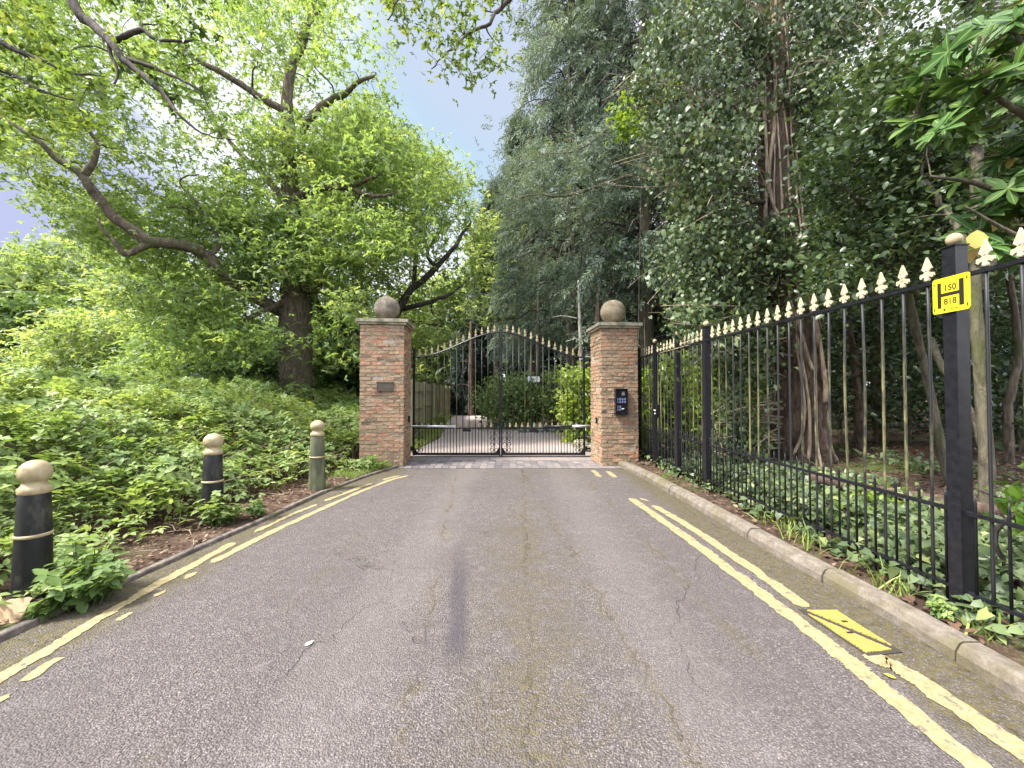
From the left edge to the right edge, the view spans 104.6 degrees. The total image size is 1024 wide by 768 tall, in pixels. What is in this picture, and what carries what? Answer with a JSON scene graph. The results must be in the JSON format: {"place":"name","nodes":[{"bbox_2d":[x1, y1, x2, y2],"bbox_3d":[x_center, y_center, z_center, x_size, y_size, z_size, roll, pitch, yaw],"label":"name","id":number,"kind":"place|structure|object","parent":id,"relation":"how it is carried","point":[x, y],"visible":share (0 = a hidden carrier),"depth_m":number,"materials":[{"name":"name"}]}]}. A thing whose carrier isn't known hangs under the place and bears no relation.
{"place":"outdoors","nodes":[
{"label":"outdoors","id":0,"kind":"place"},
{"bbox_2d":[12,462,980,645],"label":"fallen twigs","id":1,"kind":"object","parent":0,"point":[243,506],"depth_m":3.98,"materials":[{"name":"brown wood"}]},
{"bbox_2d":[411,415,590,455],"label":"driveway","id":2,"kind":"structure","parent":0,"point":[523,442],"depth_m":11.70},
{"bbox_2d":[0,0,1010,384],"label":"sky","id":3,"kind":"structure","parent":0,"point":[432,105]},
{"bbox_2d":[397,456,622,468],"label":"block paving","id":4,"kind":"structure","parent":0,"point":[534,462],"depth_m":8.30,"materials":[{"name":"grey stone"}]},
{"bbox_2d":[410,325,500,456],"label":"driveway gate","id":5,"kind":"structure","parent":4,"relation":"on","point":[440,426],"depth_m":9.10,"materials":[{"name":"black metal"}]},
{"bbox_2d":[501,326,590,456],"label":"driveway gate","id":6,"kind":"structure","parent":4,"relation":"on","point":[555,427],"depth_m":9.09,"materials":[{"name":"black metal"}]},
{"bbox_2d":[0,469,1023,767],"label":"road","id":7,"kind":"structure","parent":0,"point":[474,617],"depth_m":2.25,"materials":[{"name":"grey asphalt"}]},
{"bbox_2d":[0,470,1023,767],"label":"road marking","id":8,"kind":"object","parent":7,"relation":"on","point":[930,728],"visible":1,"depth_m":2.24,"materials":[{"name":"yellow paint"}]},
{"bbox_2d":[798,609,902,655],"bbox_3d":[2.119,1.553,2.495,0.252,0.034,0.486,0,-1,-5],"label":"hydrant cover","id":9,"kind":"object","parent":7,"relation":"on","point":[857,636],"visible":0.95,"depth_m":2.45,"materials":[{"name":"yellow metal"}]},
{"bbox_2d":[0,394,1023,665],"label":"ground","id":10,"kind":"structure","parent":0,"point":[826,556],"depth_m":5.08,"materials":[{"name":"soil"}]},
{"bbox_2d":[0,597,33,623],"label":"cardboard","id":11,"kind":"object","parent":10,"relation":"on","point":[10,612],"visible":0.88,"depth_m":2.56,"materials":[{"name":"beige cardboard"}]},
{"bbox_2d":[9,460,54,603],"bbox_3d":[-3.430,1.101,2.839,0.213,1.112,0.213,0,-1,0],"label":"bollard","id":12,"kind":"object","parent":10,"relation":"on","point":[32,536],"visible":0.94,"depth_m":2.78,"materials":[{"name":"black metal"}]},
{"bbox_2d":[18,599,58,620],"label":"nettle clump","id":13,"kind":"object","parent":10,"relation":"on","point":[33,611],"visible":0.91,"depth_m":2.57,"materials":[{"name":"green plant"}]},
{"bbox_2d":[0,280,108,374],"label":"horse chestnut","id":14,"kind":"object","parent":10,"relation":"on","point":[12,309],"visible":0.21,"depth_m":24.24,"materials":[{"name":"green plant"}]},
{"bbox_2d":[0,227,149,367],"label":"ash tree","id":15,"kind":"object","parent":10,"relation":"on","point":[56,276],"visible":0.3,"depth_m":31.67,"materials":[{"name":"green plant"}]},
{"bbox_2d":[32,537,136,613],"bbox_3d":[-3.038,1.331,2.831,0.561,0.493,0.507,-1,-2,42],"label":"nettle clump","id":16,"kind":"object","parent":10,"relation":"on","point":[79,583],"visible":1,"depth_m":2.74,"materials":[{"name":"green plant"}]},
{"bbox_2d":[0,293,177,374],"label":"hazel tree","id":17,"kind":"object","parent":10,"relation":"on","point":[58,352],"visible":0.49,"depth_m":18.27,"materials":[{"name":"green plant"}]},
{"bbox_2d":[0,0,261,152],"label":"oak tree","id":18,"kind":"object","parent":10,"relation":"on","point":[137,65],"visible":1,"depth_m":6.87,"materials":[{"name":"green plant"}]},
{"bbox_2d":[0,374,283,605],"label":"bramble undergrowth","id":19,"kind":"object","parent":10,"relation":"on","point":[97,462],"visible":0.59,"depth_m":4.48,"materials":[{"name":"green plant"}]},
{"bbox_2d":[60,255,273,369],"bbox_3d":[-24.625,-3.672,27.474,17.047,11.850,10.235,0,-1,0],"label":"hazel tree","id":20,"kind":"object","parent":10,"relation":"on","point":[102,286],"visible":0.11,"depth_m":25.43,"materials":[{"name":"green plant"}]},
{"bbox_2d":[79,304,277,417],"bbox_3d":[-13.876,-0.670,16.688,9.923,5.436,5.760,0,-1,9],"label":"hawthorn","id":21,"kind":"object","parent":10,"relation":"on","point":[155,360],"visible":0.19,"depth_m":15.42,"materials":[{"name":"green plant"}]},
{"bbox_2d":[0,368,357,557],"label":"bramble stems","id":22,"kind":"object","parent":10,"relation":"on","point":[281,471],"visible":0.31,"depth_m":5.82,"materials":[{"name":"green plant"}]},
{"bbox_2d":[0,361,359,561],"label":"nettle undergrowth","id":23,"kind":"object","parent":10,"relation":"on","point":[56,378],"visible":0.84,"depth_m":6.04,"materials":[{"name":"green plant"}]},
{"bbox_2d":[0,465,390,625],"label":"leaf litter","id":24,"kind":"object","parent":10,"relation":"on","point":[151,542],"visible":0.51,"depth_m":4.35,"materials":[{"name":"brown plant"}]},
{"bbox_2d":[0,465,398,641],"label":"kerb edging","id":25,"kind":"object","parent":10,"relation":"on","point":[13,630],"visible":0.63,"depth_m":3.67,"materials":[{"name":"grey concrete"}]},
{"bbox_2d":[0,371,421,482],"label":"bramble undergrowth","id":26,"kind":"object","parent":10,"relation":"on","point":[178,409],"visible":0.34,"depth_m":7.11,"materials":[{"name":"green plant"}]},
{"bbox_2d":[200,433,223,526],"bbox_3d":[-3.400,1.125,4.499,0.231,1.128,0.231,0,-1,0],"label":"bollard","id":27,"kind":"object","parent":10,"relation":"on","point":[212,477],"visible":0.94,"depth_m":4.43,"materials":[{"name":"black metal"}]},
{"bbox_2d":[191,490,248,527],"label":"nettle clump","id":28,"kind":"object","parent":10,"relation":"on","point":[212,513],"visible":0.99,"depth_m":4.34,"materials":[{"name":"green plant"}]},
{"bbox_2d":[0,261,443,384],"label":"distant woods","id":29,"kind":"object","parent":10,"relation":"on","point":[5,281],"depth_m":31.14,"materials":[{"name":"green plant"}]},
{"bbox_2d":[0,0,465,428],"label":"oak tree","id":30,"kind":"object","parent":10,"relation":"on","point":[108,222],"visible":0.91,"depth_m":10.72,"materials":[{"name":"green plant"}]},
{"bbox_2d":[151,347,323,422],"bbox_3d":[-10.423,0.309,14.228,7.133,3.374,5.643,0,-1,0],"label":"holly bush","id":31,"kind":"object","parent":10,"relation":"on","point":[273,369],"visible":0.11,"depth_m":13.15,"materials":[{"name":"green plant"}]},
{"bbox_2d":[245,498,266,517],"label":"nettle clump","id":32,"kind":"object","parent":10,"relation":"on","point":[255,509],"visible":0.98,"depth_m":4.68,"materials":[{"name":"green plant"}]},
{"bbox_2d":[308,420,325,490],"bbox_3d":[-2.965,1.135,6.029,0.249,1.169,0.249,0,-1,0],"label":"bollard","id":33,"kind":"object","parent":10,"relation":"on","point":[317,480],"visible":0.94,"depth_m":5.95,"materials":[{"name":"metal"}]},
{"bbox_2d":[217,381,448,429],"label":"bramble undergrowth","id":34,"kind":"object","parent":10,"relation":"on","point":[348,392],"visible":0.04,"depth_m":15.29,"materials":[{"name":"green plant"}]},
{"bbox_2d":[277,325,412,396],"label":"hawthorn","id":35,"kind":"object","parent":10,"relation":"on","point":[351,378],"visible":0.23,"depth_m":16.16,"materials":[{"name":"green plant"}]},
{"bbox_2d":[304,462,397,487],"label":"grass","id":36,"kind":"structure","parent":10,"relation":"on","point":[354,474],"depth_m":7.07,"materials":[{"name":"green plant"}]},
{"bbox_2d":[359,454,387,469],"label":"nettle clump","id":37,"kind":"object","parent":10,"relation":"on","point":[378,463],"visible":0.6,"depth_m":7.51,"materials":[{"name":"green plant"}]},
{"bbox_2d":[244,77,523,382],"bbox_3d":[-5.186,-5.580,16.471,11.741,15.565,7.648,0,-1,0],"label":"oak tree","id":38,"kind":"object","parent":10,"relation":"on","point":[415,283],"visible":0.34,"depth_m":15.84,"materials":[{"name":"green plant"}]},
{"bbox_2d":[355,296,414,465],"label":"brick pillar","id":39,"kind":"structure","parent":10,"relation":"on","point":[385,356],"depth_m":7.97,"materials":[{"name":"brick"}]},
{"bbox_2d":[377,382,393,390],"bbox_3d":[-2.546,0.053,7.952,0.320,0.184,0.034,0,-1,-5],"label":"wall plaque","id":40,"kind":"object","parent":39,"relation":"attached to","point":[385,386],"depth_m":7.94,"materials":[{"name":"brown metal"}]},
{"bbox_2d":[366,267,471,386],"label":"lime tree","id":41,"kind":"object","parent":10,"relation":"on","point":[438,378],"visible":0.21,"depth_m":41.63,"materials":[{"name":"green plant"}]},
{"bbox_2d":[410,379,449,442],"bbox_3d":[-3.837,1.063,23.610,0.147,1.910,25.012,0,-1,-4],"label":"timber fence","id":42,"kind":"object","parent":10,"relation":"on","point":[438,398],"visible":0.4,"depth_m":15.16,"materials":[{"name":"brown wood"}]},
{"bbox_2d":[410,414,452,451],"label":"grass","id":43,"kind":"structure","parent":10,"relation":"on","point":[440,431],"depth_m":12.51,"materials":[{"name":"green plant"}]},
{"bbox_2d":[457,321,479,415],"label":"pine tree","id":44,"kind":"object","parent":10,"relation":"on","point":[472,372],"visible":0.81,"depth_m":24.91,"materials":[{"name":"red plant"}]},
{"bbox_2d":[445,316,498,415],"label":"yew tree","id":45,"kind":"object","parent":10,"relation":"on","point":[462,378],"visible":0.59,"depth_m":25.76,"materials":[{"name":"green plant"}]},
{"bbox_2d":[447,208,524,373],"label":"lime tree","id":46,"kind":"object","parent":10,"relation":"on","point":[486,249],"visible":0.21,"depth_m":28.62,"materials":[{"name":"green plant"}]},
{"bbox_2d":[460,174,528,407],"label":"conifer tree","id":47,"kind":"object","parent":10,"relation":"on","point":[486,204],"visible":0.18,"depth_m":29.21,"materials":[{"name":"green plant"}]},
{"bbox_2d":[467,362,553,429],"bbox_3d":[-0.074,0.710,16.457,3.753,3.320,3.720,0,-1,0],"label":"variegated shrub","id":48,"kind":"object","parent":10,"relation":"on","point":[512,389],"visible":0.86,"depth_m":15.88,"materials":[{"name":"green plant"}]},
{"bbox_2d":[482,104,565,414],"bbox_3d":[0.944,-7.327,24.194,5.469,19.016,5.788,0,-1,0],"label":"conifer tree","id":49,"kind":"object","parent":10,"relation":"on","point":[510,144],"visible":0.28,"depth_m":23.50,"materials":[{"name":"green plant"}]},
{"bbox_2d":[528,376,539,424],"bbox_3d":[0.876,0.782,15.984,0.483,2.171,0.148,0,-1,0],"label":"notice board","id":50,"kind":"object","parent":10,"relation":"on","point":[536,378],"visible":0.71,"depth_m":15.94,"materials":[{"name":"white"}]},
{"bbox_2d":[527,273,545,422],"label":"pine tree","id":51,"kind":"object","parent":10,"relation":"on","point":[537,359],"visible":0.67,"depth_m":16.57,"materials":[{"name":"brown plant"}]},
{"bbox_2d":[517,421,564,432],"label":"silver ground cover","id":52,"kind":"object","parent":10,"relation":"on","point":[539,430],"visible":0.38,"depth_m":14.69,"materials":[{"name":"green plant"}]},
{"bbox_2d":[530,360,578,424],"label":"laurel hedge","id":53,"kind":"object","parent":10,"relation":"on","point":[549,406],"visible":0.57,"depth_m":15.73,"materials":[{"name":"green plant"}]},
{"bbox_2d":[545,358,590,443],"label":"laurel shrub","id":54,"kind":"object","parent":10,"relation":"on","point":[569,379],"visible":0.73,"depth_m":11.66,"materials":[{"name":"green plant"}]},
{"bbox_2d":[555,280,590,435],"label":"birch tree","id":55,"kind":"object","parent":10,"relation":"on","point":[580,332],"visible":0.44,"depth_m":13.60,"materials":[{"name":"grey plant"}]},
{"bbox_2d":[485,0,669,423],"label":"conifer tree","id":56,"kind":"object","parent":10,"relation":"on","point":[565,40],"visible":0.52,"depth_m":17.70,"materials":[{"name":"green plant"}]},
{"bbox_2d":[465,22,696,426],"bbox_3d":[2.600,-5.635,13.441,8.333,15.205,3.634,0,-1,0],"label":"pine tree","id":57,"kind":"object","parent":10,"relation":"on","point":[588,203],"visible":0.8,"depth_m":13.44,"materials":[{"name":"green plant"}]},
{"bbox_2d":[574,439,588,447],"bbox_3d":[1.870,1.658,10.765,0.445,0.314,0.374,0,-1,0],"label":"boulder","id":58,"kind":"object","parent":10,"relation":"on","point":[586,443],"visible":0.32,"depth_m":10.65,"materials":[{"name":"stone"}]},
{"bbox_2d":[580,445,590,451],"bbox_3d":[1.868,1.656,9.966,0.324,0.236,0.290,0,-1,0],"label":"boulder","id":59,"kind":"object","parent":10,"relation":"on","point":[588,450],"visible":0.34,"depth_m":9.88,"materials":[{"name":"stone"}]},
{"bbox_2d":[588,287,600,324],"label":"pine tree","id":60,"kind":"object","parent":10,"relation":"on","point":[597,308],"visible":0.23,"depth_m":13.88,"materials":[{"name":"brown wood"}]},
{"bbox_2d":[540,0,673,369],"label":"conifer tree","id":61,"kind":"object","parent":10,"relation":"on","point":[610,297],"visible":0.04,"depth_m":20.71,"materials":[{"name":"green plant"}]},
{"bbox_2d":[586,300,642,465],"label":"brick pillar","id":62,"kind":"structure","parent":10,"relation":"on","point":[614,364],"depth_m":8.06,"materials":[{"name":"brick"}]},
{"bbox_2d":[614,389,627,414],"bbox_3d":[2.205,0.359,8.004,0.251,0.530,0.095,0,-1,-4],"label":"intercom","id":63,"kind":"object","parent":62,"relation":"attached to","point":[620,401],"visible":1,"depth_m":7.98,"materials":[{"name":"black plastic"}]},
{"bbox_2d":[541,0,742,425],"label":"conifer tree","id":64,"kind":"object","parent":10,"relation":"on","point":[647,328],"visible":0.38,"depth_m":15.15,"materials":[{"name":"green plant"}]},
{"bbox_2d":[604,77,687,344],"bbox_3d":[4.111,-3.747,12.198,2.716,11.376,2.524,0,-1,0],"label":"maple sapling","id":65,"kind":"object","parent":10,"relation":"on","point":[623,115],"visible":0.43,"depth_m":12.06,"materials":[{"name":"green plant"}]},
{"bbox_2d":[637,339,656,463],"bbox_3d":[2.784,0.422,8.183,0.083,2.581,1.022,0,-1,-1],"label":"railing","id":66,"kind":"object","parent":10,"relation":"on","point":[639,398],"visible":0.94,"depth_m":8.19,"materials":[{"name":"black metal"}]},
{"bbox_2d":[653,338,675,472],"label":"side gate","id":67,"kind":"structure","parent":10,"relation":"on","point":[658,410],"depth_m":7.28,"materials":[{"name":"black metal"}]},
{"bbox_2d":[642,358,696,454],"bbox_3d":[3.410,0.719,9.432,2.135,2.791,2.641,0,-1,22],"label":"laurel shrub","id":68,"kind":"object","parent":10,"relation":"on","point":[647,409],"visible":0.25,"depth_m":9.29,"materials":[{"name":"green plant"}]},
{"bbox_2d":[644,343,725,454],"bbox_3d":[4.038,0.360,8.910,2.085,3.226,2.405,-1,-1,37],"label":"laurel shrub","id":69,"kind":"object","parent":10,"relation":"on","point":[683,398],"visible":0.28,"depth_m":8.82,"materials":[{"name":"green plant"}]},
{"bbox_2d":[675,329,703,486],"bbox_3d":[2.808,0.383,6.252,0.084,2.581,0.967,0,-1,0],"label":"railing","id":70,"kind":"object","parent":10,"relation":"on","point":[681,458],"visible":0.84,"depth_m":6.40,"materials":[{"name":"black metal"}]},
{"bbox_2d":[365,0,1016,107],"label":"oak tree","id":71,"kind":"object","parent":10,"relation":"on","point":[441,4],"visible":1,"depth_m":7.07,"materials":[{"name":"green plant"}]},
{"bbox_2d":[424,37,1013,407],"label":"distant woods","id":72,"kind":"object","parent":10,"relation":"on","point":[544,358],"visible":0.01,"depth_m":39.41,"materials":[{"name":"green plant"}]},
{"bbox_2d":[680,328,770,440],"bbox_3d":[4.768,0.133,8.615,1.888,3.200,2.812,-1,-1,31],"label":"laurel shrub","id":73,"kind":"object","parent":10,"relation":"on","point":[716,397],"visible":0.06,"depth_m":8.21,"materials":[{"name":"green plant"}]},
{"bbox_2d":[598,0,895,471],"bbox_3d":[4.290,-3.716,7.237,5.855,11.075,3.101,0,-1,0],"label":"evergreen tree","id":74,"kind":"object","parent":10,"relation":"on","point":[719,114],"visible":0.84,"depth_m":6.85,"materials":[{"name":"green plant"}]},
{"bbox_2d":[623,0,872,431],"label":"conifer tree","id":75,"kind":"object","parent":10,"relation":"on","point":[749,176],"visible":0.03,"depth_m":16.24,"materials":[{"name":"green plant"}]},
{"bbox_2d":[618,461,1023,702],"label":"kerb","id":76,"kind":"structure","parent":10,"relation":"on","point":[996,669],"depth_m":2.68,"materials":[{"name":"concrete"}]},
{"bbox_2d":[701,257,948,601],"bbox_3d":[2.832,0.342,4.186,0.097,2.581,3.193,0,-1,0],"label":"railing","id":77,"kind":"object","parent":10,"relation":"on","point":[707,351],"visible":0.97,"depth_m":3.56,"materials":[{"name":"black metal"}]},
{"bbox_2d":[715,60,944,433],"bbox_3d":[11.290,-4.565,13.333,11.566,13.795,7.236,0,-1,0],"label":"yew tree","id":78,"kind":"object","parent":10,"relation":"on","point":[849,372],"visible":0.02,"depth_m":12.44,"materials":[{"name":"green plant"}]},
{"bbox_2d":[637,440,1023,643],"bbox_3d":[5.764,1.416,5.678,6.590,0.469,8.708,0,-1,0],"label":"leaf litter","id":79,"kind":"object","parent":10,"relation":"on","point":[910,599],"visible":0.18,"depth_m":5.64,"materials":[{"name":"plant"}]},
{"bbox_2d":[811,474,997,514],"bbox_3d":[4.442,1.265,4.608,1.592,0.319,0.210,-1,-1,31],"label":"fallen log","id":80,"kind":"object","parent":79,"relation":"on","point":[982,507],"visible":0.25,"depth_m":4.50,"materials":[{"name":"brown wood"}]},
{"bbox_2d":[638,440,1023,645],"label":"ground ivy","id":81,"kind":"object","parent":10,"relation":"on","point":[985,615],"visible":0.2,"depth_m":3.37,"materials":[{"name":"green plant"}]},
{"bbox_2d":[846,319,862,450],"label":"sapling","id":82,"kind":"object","parent":10,"relation":"on","point":[858,424],"visible":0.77,"depth_m":8.15,"materials":[{"name":"red plant"}]},
{"bbox_2d":[788,478,936,541],"bbox_3d":[3.730,1.389,4.144,1.466,0.831,1.036,1,-1,-40],"label":"laurel shrub","id":83,"kind":"object","parent":10,"relation":"on","point":[870,493],"visible":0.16,"depth_m":4.05,"materials":[{"name":"green plant"}]},
{"bbox_2d":[712,461,1023,610],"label":"ground ivy","id":84,"kind":"object","parent":10,"relation":"on","point":[984,551],"visible":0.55,"depth_m":3.61,"materials":[{"name":"green plant"}]},
{"bbox_2d":[817,295,925,443],"bbox_3d":[8.517,-0.413,10.149,4.619,4.029,3.125,0,-1,0],"label":"holly bush","id":85,"kind":"object","parent":10,"relation":"on","point":[839,420],"visible":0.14,"depth_m":9.75,"materials":[{"name":"green plant"}]},
{"bbox_2d":[739,0,1019,442],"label":"evergreen tree","id":86,"kind":"object","parent":10,"relation":"on","point":[900,6],"visible":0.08,"depth_m":8.41,"materials":[{"name":"green plant"}]},
{"bbox_2d":[746,0,1016,484],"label":"holly tree","id":87,"kind":"object","parent":10,"relation":"on","point":[828,171],"visible":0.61,"depth_m":5.04,"materials":[{"name":"green plant"}]},
{"bbox_2d":[744,505,1022,646],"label":"grass","id":88,"kind":"structure","parent":10,"relation":"on","point":[970,624],"depth_m":2.89,"materials":[{"name":"green plant"}]},
{"bbox_2d":[816,13,1019,435],"bbox_3d":[13.788,-5.128,12.654,12.577,14.416,6.950,0,-1,0],"label":"yew tree","id":89,"kind":"object","parent":10,"relation":"on","point":[914,370],"visible":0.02,"depth_m":11.65,"materials":[{"name":"green plant"}]},
{"bbox_2d":[819,287,1022,444],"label":"holly bush","id":90,"kind":"object","parent":10,"relation":"on","point":[894,375],"visible":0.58,"depth_m":8.32,"materials":[{"name":"green plant"}]},
{"bbox_2d":[846,0,1023,507],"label":"evergreen tree","id":91,"kind":"object","parent":10,"relation":"on","point":[977,333],"visible":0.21,"depth_m":4.50,"materials":[{"name":"green plant"}]},
{"bbox_2d":[925,594,958,622],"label":"nettle clump","id":92,"kind":"object","parent":10,"relation":"on","point":[942,611],"visible":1,"depth_m":2.48,"materials":[{"name":"green plant"}]},
{"bbox_2d":[883,0,1023,273],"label":"rhododendron","id":93,"kind":"object","parent":10,"relation":"on","point":[991,41],"visible":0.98,"depth_m":2.92,"materials":[{"name":"green plant"}]},
{"bbox_2d":[884,121,1023,438],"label":"yew tree","id":94,"kind":"object","parent":10,"relation":"on","point":[998,349],"visible":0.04,"depth_m":10.23,"materials":[{"name":"green plant"}]},
{"bbox_2d":[931,337,977,446],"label":"sapling","id":95,"kind":"object","parent":10,"relation":"on","point":[938,359],"visible":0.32,"depth_m":5.03,"materials":[{"name":"brown plant"}]},
{"bbox_2d":[890,277,1023,451],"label":"holly bush","id":96,"kind":"object","parent":10,"relation":"on","point":[1002,322],"visible":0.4,"depth_m":7.28,"materials":[{"name":"green plant"}]},
{"bbox_2d":[939,227,1023,635],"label":"railing","id":97,"kind":"object","parent":10,"relation":"on","point":[963,515],"visible":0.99,"depth_m":2.51,"materials":[{"name":"black metal"}]},
{"bbox_2d":[932,272,970,314],"bbox_3d":[2.825,-0.580,2.550,0.008,0.230,0.215,0,-1,0],"label":"hydrant sign","id":98,"kind":"object","parent":97,"relation":"attached to","point":[951,293],"visible":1,"depth_m":2.54,"materials":[{"name":"yellow metal"}]},
{"bbox_2d":[976,461,1023,587],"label":"laurel shrub","id":99,"kind":"object","parent":10,"relation":"on","point":[1015,492],"visible":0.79,"depth_m":2.78,"materials":[{"name":"green plant"}]},
{"bbox_2d":[1002,269,1021,464],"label":"sapling","id":100,"kind":"object","parent":10,"relation":"on","point":[1007,421],"visible":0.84,"depth_m":6.37,"materials":[{"name":"brown plant"}]}
]}

